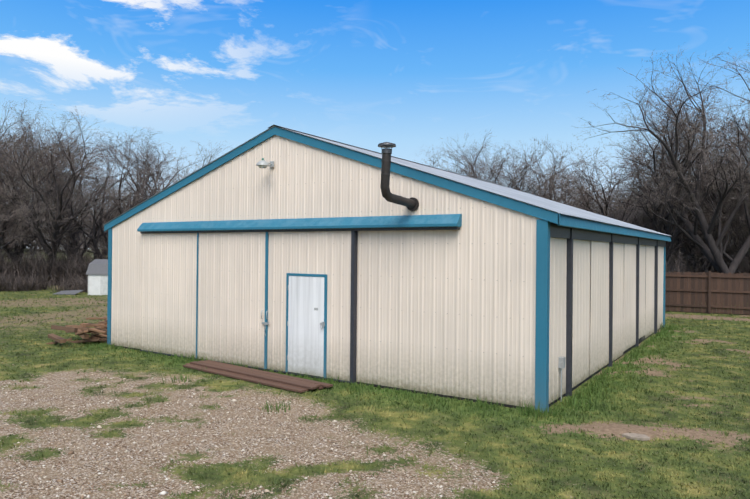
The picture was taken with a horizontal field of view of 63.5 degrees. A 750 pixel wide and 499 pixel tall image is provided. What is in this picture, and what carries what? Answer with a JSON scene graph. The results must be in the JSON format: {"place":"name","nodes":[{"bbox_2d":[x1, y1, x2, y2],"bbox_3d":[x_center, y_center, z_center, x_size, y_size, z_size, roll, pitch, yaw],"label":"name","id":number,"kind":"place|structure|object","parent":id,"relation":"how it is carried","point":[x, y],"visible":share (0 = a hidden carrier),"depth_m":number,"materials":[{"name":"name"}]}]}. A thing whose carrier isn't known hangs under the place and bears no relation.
{"place":"outdoors","nodes":[
{"label":"outdoors","id":0,"kind":"place"},
{"bbox_2d":[0,249,749,498],"bbox_3d":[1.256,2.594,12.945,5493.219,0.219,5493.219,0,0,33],"label":"ground","id":1,"kind":"structure","parent":0,"point":[419,451],"depth_m":8.39,"materials":[{"name":"green plant"}]},
{"bbox_2d":[0,137,43,254],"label":"tree","id":2,"kind":"object","parent":1,"relation":"on","point":[7,204],"visible":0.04,"depth_m":44.64,"materials":[{"name":"brown plant"}]},
{"bbox_2d":[20,218,50,261],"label":"tree","id":3,"kind":"object","parent":1,"relation":"on","point":[36,238],"visible":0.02,"depth_m":104.67,"materials":[{"name":"brown plant"}]},
{"bbox_2d":[0,159,90,261],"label":"tree","id":4,"kind":"object","parent":1,"relation":"on","point":[23,229],"depth_m":56.95,"materials":[{"name":"brown plant"}]},
{"bbox_2d":[0,116,115,255],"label":"tree","id":5,"kind":"object","parent":1,"relation":"on","point":[3,202],"visible":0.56,"depth_m":41.67,"materials":[{"name":"brown plant"}]},
{"bbox_2d":[0,98,122,267],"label":"tree","id":6,"kind":"object","parent":1,"relation":"on","point":[13,246],"visible":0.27,"depth_m":43.26,"materials":[{"name":"brown plant"}]},
{"bbox_2d":[29,181,95,256],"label":"tree","id":7,"kind":"object","parent":1,"relation":"on","point":[72,225],"visible":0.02,"depth_m":58.66,"materials":[{"name":"brown plant"}]},
{"bbox_2d":[46,316,106,343],"bbox_3d":[-7.511,2.227,16.538,2.647,0.756,2.740,0,0,33],"label":"wood pile","id":8,"kind":"object","parent":1,"relation":"on","point":[81,330],"visible":0.42,"depth_m":16.09,"materials":[{"name":"brown wood"}]},
{"bbox_2d":[0,98,154,280],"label":"tree","id":9,"kind":"object","parent":1,"relation":"on","point":[57,225],"visible":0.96,"depth_m":40.40,"materials":[{"name":"brown plant"}]},
{"bbox_2d":[54,259,107,294],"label":"garden shed","id":10,"kind":"structure","parent":1,"relation":"on","point":[97,272],"depth_m":33.17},
{"bbox_2d":[0,124,166,267],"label":"tree","id":11,"kind":"object","parent":1,"relation":"on","point":[75,239],"visible":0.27,"depth_m":45.78,"materials":[{"name":"brown plant"}]},
{"bbox_2d":[61,219,107,256],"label":"tree","id":12,"kind":"object","parent":1,"relation":"on","point":[90,246],"visible":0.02,"depth_m":118.99,"materials":[{"name":"brown plant"}]},
{"bbox_2d":[44,187,131,256],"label":"tree","id":13,"kind":"object","parent":1,"relation":"on","point":[102,227],"visible":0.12,"depth_m":69.95,"materials":[{"name":"brown plant"}]},
{"bbox_2d":[10,150,168,263],"bbox_3d":[-18.624,-2.526,44.416,11.775,10.316,10.164,1,0,-12],"label":"tree","id":14,"kind":"object","parent":1,"relation":"on","point":[92,236],"visible":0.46,"depth_m":43.30,"materials":[{"name":"brown plant"}]},
{"bbox_2d":[85,207,119,250],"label":"tree","id":15,"kind":"object","parent":1,"relation":"on","point":[100,232],"visible":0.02,"depth_m":62.07,"materials":[{"name":"brown plant"}]},
{"bbox_2d":[78,127,206,218],"bbox_3d":[-19.346,-4.051,51.399,10.906,13.577,15.399,1,0,-4],"label":"tree","id":16,"kind":"object","parent":1,"relation":"on","point":[144,166],"visible":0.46,"depth_m":49.69,"materials":[{"name":"brown plant"}]},
{"bbox_2d":[106,140,231,207],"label":"tree","id":17,"kind":"object","parent":1,"relation":"on","point":[173,181],"visible":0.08,"depth_m":49.93,"materials":[{"name":"brown plant"}]},
{"bbox_2d":[0,372,498,498],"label":"loose pebbles","id":18,"kind":"object","parent":1,"relation":"on","point":[185,482],"visible":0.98,"depth_m":7.60,"materials":[{"name":"grey gravel"}]},
{"bbox_2d":[183,360,332,392],"bbox_3d":[-2.467,2.500,12.145,3.941,0.079,0.730,0,0,39],"label":"plank stack","id":19,"kind":"object","parent":1,"relation":"on","point":[290,383],"visible":1,"depth_m":11.84,"materials":[{"name":"brown wood"}]},
{"bbox_2d":[0,237,749,303],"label":"bushes","id":20,"kind":"object","parent":1,"relation":"on","point":[25,275],"visible":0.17,"depth_m":39.88,"materials":[{"name":"brown plant"}]},
{"bbox_2d":[0,285,749,498],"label":"grass tufts","id":21,"kind":"object","parent":1,"relation":"on","point":[529,412],"visible":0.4,"depth_m":9.77,"materials":[{"name":"green plant"}]},
{"bbox_2d":[103,124,670,412],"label":"barn","id":22,"kind":"structure","parent":1,"relation":"on","point":[275,248],"depth_m":11.91,"materials":[{"name":"beige metal"}]},
{"bbox_2d":[421,146,482,178],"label":"tree","id":23,"kind":"object","parent":1,"relation":"on","point":[443,155],"visible":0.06,"depth_m":49.74,"materials":[{"name":"brown plant"}]},
{"bbox_2d":[431,139,575,198],"bbox_3d":[9.462,-3.033,47.535,9.416,12.094,13.294,1,0,-23],"label":"tree","id":24,"kind":"object","parent":1,"relation":"on","point":[516,173],"visible":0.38,"depth_m":45.53,"materials":[{"name":"brown plant"}]},
{"bbox_2d":[428,131,588,205],"bbox_3d":[11.037,-3.520,49.605,12.884,13.002,9.999,0,0,38],"label":"tree","id":25,"kind":"object","parent":1,"relation":"on","point":[499,175],"visible":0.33,"depth_m":48.07,"materials":[{"name":"brown plant"}]},
{"bbox_2d":[483,139,638,218],"bbox_3d":[13.815,-2.860,46.566,13.168,11.691,11.366,1,0,9],"label":"tree","id":26,"kind":"object","parent":1,"relation":"on","point":[550,197],"visible":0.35,"depth_m":45.37,"materials":[{"name":"brown plant"}]},
{"bbox_2d":[536,166,599,205],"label":"tree","id":27,"kind":"object","parent":1,"relation":"on","point":[569,192],"visible":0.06,"depth_m":51.50,"materials":[{"name":"brown plant"}]},
{"bbox_2d":[553,173,617,216],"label":"tree","id":28,"kind":"object","parent":1,"relation":"on","point":[566,201],"visible":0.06,"depth_m":44.57,"materials":[{"name":"brown plant"}]},
{"bbox_2d":[531,134,693,244],"bbox_3d":[15.272,-2.225,38.682,10.710,10.497,7.586,1,0,-1],"label":"tree","id":29,"kind":"object","parent":1,"relation":"on","point":[602,210],"visible":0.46,"depth_m":38.68,"materials":[{"name":"brown plant"}]},
{"bbox_2d":[572,192,674,231],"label":"tree","id":30,"kind":"object","parent":1,"relation":"on","point":[608,209],"visible":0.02,"depth_m":44.30,"materials":[{"name":"brown plant"}]},
{"bbox_2d":[567,170,691,256],"bbox_3d":[21.625,-1.286,50.157,14.241,9.844,13.387,1,0,-10],"label":"tree","id":31,"kind":"object","parent":1,"relation":"on","point":[619,196],"depth_m":47.73,"materials":[{"name":"brown plant"}]},
{"bbox_2d":[622,433,649,440],"bbox_3d":[3.587,2.573,8.320,0.348,0.045,0.204,0,0,33],"label":"flat stone","id":32,"kind":"object","parent":1,"relation":"on","point":[635,436],"visible":1,"depth_m":8.26,"materials":[{"name":"beige stone"}]},
{"bbox_2d":[582,188,716,265],"bbox_3d":[20.173,-0.831,44.080,11.158,8.744,9.742,0,0,30],"label":"tree","id":33,"kind":"object","parent":1,"relation":"on","point":[642,215],"visible":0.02,"depth_m":44.26,"materials":[{"name":"brown plant"}]},
{"bbox_2d":[574,49,749,304],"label":"tree","id":34,"kind":"object","parent":1,"relation":"on","point":[717,262],"visible":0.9,"depth_m":31.96,"materials":[{"name":"brown plant"}]},
{"bbox_2d":[590,141,749,277],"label":"tree","id":35,"kind":"object","parent":1,"relation":"on","point":[639,213],"visible":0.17,"depth_m":37.55,"materials":[{"name":"brown plant"}]},
{"bbox_2d":[593,112,749,272],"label":"tree","id":36,"kind":"object","parent":1,"relation":"on","point":[706,261],"visible":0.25,"depth_m":36.26,"materials":[{"name":"brown plant"}]},
{"bbox_2d":[603,73,749,268],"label":"tree","id":37,"kind":"object","parent":1,"relation":"on","point":[660,225],"visible":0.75,"depth_m":33.77,"materials":[{"name":"brown plant"}]},
{"bbox_2d":[604,81,749,272],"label":"tree","id":38,"kind":"object","parent":1,"relation":"on","point":[741,243],"visible":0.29,"depth_m":36.63,"materials":[{"name":"brown plant"}]},
{"bbox_2d":[660,45,749,227],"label":"tree","id":39,"kind":"object","parent":1,"relation":"on","point":[727,64],"visible":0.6,"depth_m":31.20,"materials":[{"name":"brown plant"}]},
{"bbox_2d":[662,177,748,271],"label":"tree","id":40,"kind":"object","parent":1,"relation":"on","point":[722,242],"visible":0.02,"depth_m":39.71,"materials":[{"name":"brown plant"}]},
{"bbox_2d":[665,271,749,314],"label":"privacy fence","id":41,"kind":"object","parent":1,"relation":"on","point":[680,299],"visible":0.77,"depth_m":26.17,"materials":[{"name":"brown wood"}]},
{"bbox_2d":[672,169,749,275],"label":"tree","id":42,"kind":"object","parent":1,"relation":"on","point":[723,241],"depth_m":41.33,"materials":[{"name":"brown plant"}]},
{"bbox_2d":[691,173,749,273],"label":"tree","id":43,"kind":"object","parent":1,"relation":"on","point":[732,244],"visible":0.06,"depth_m":37.63,"materials":[{"name":"brown plant"}]},
{"bbox_2d":[0,0,749,255],"label":"sky","id":44,"kind":"structure","parent":0,"point":[411,75],"materials":[{"name":"blue"}]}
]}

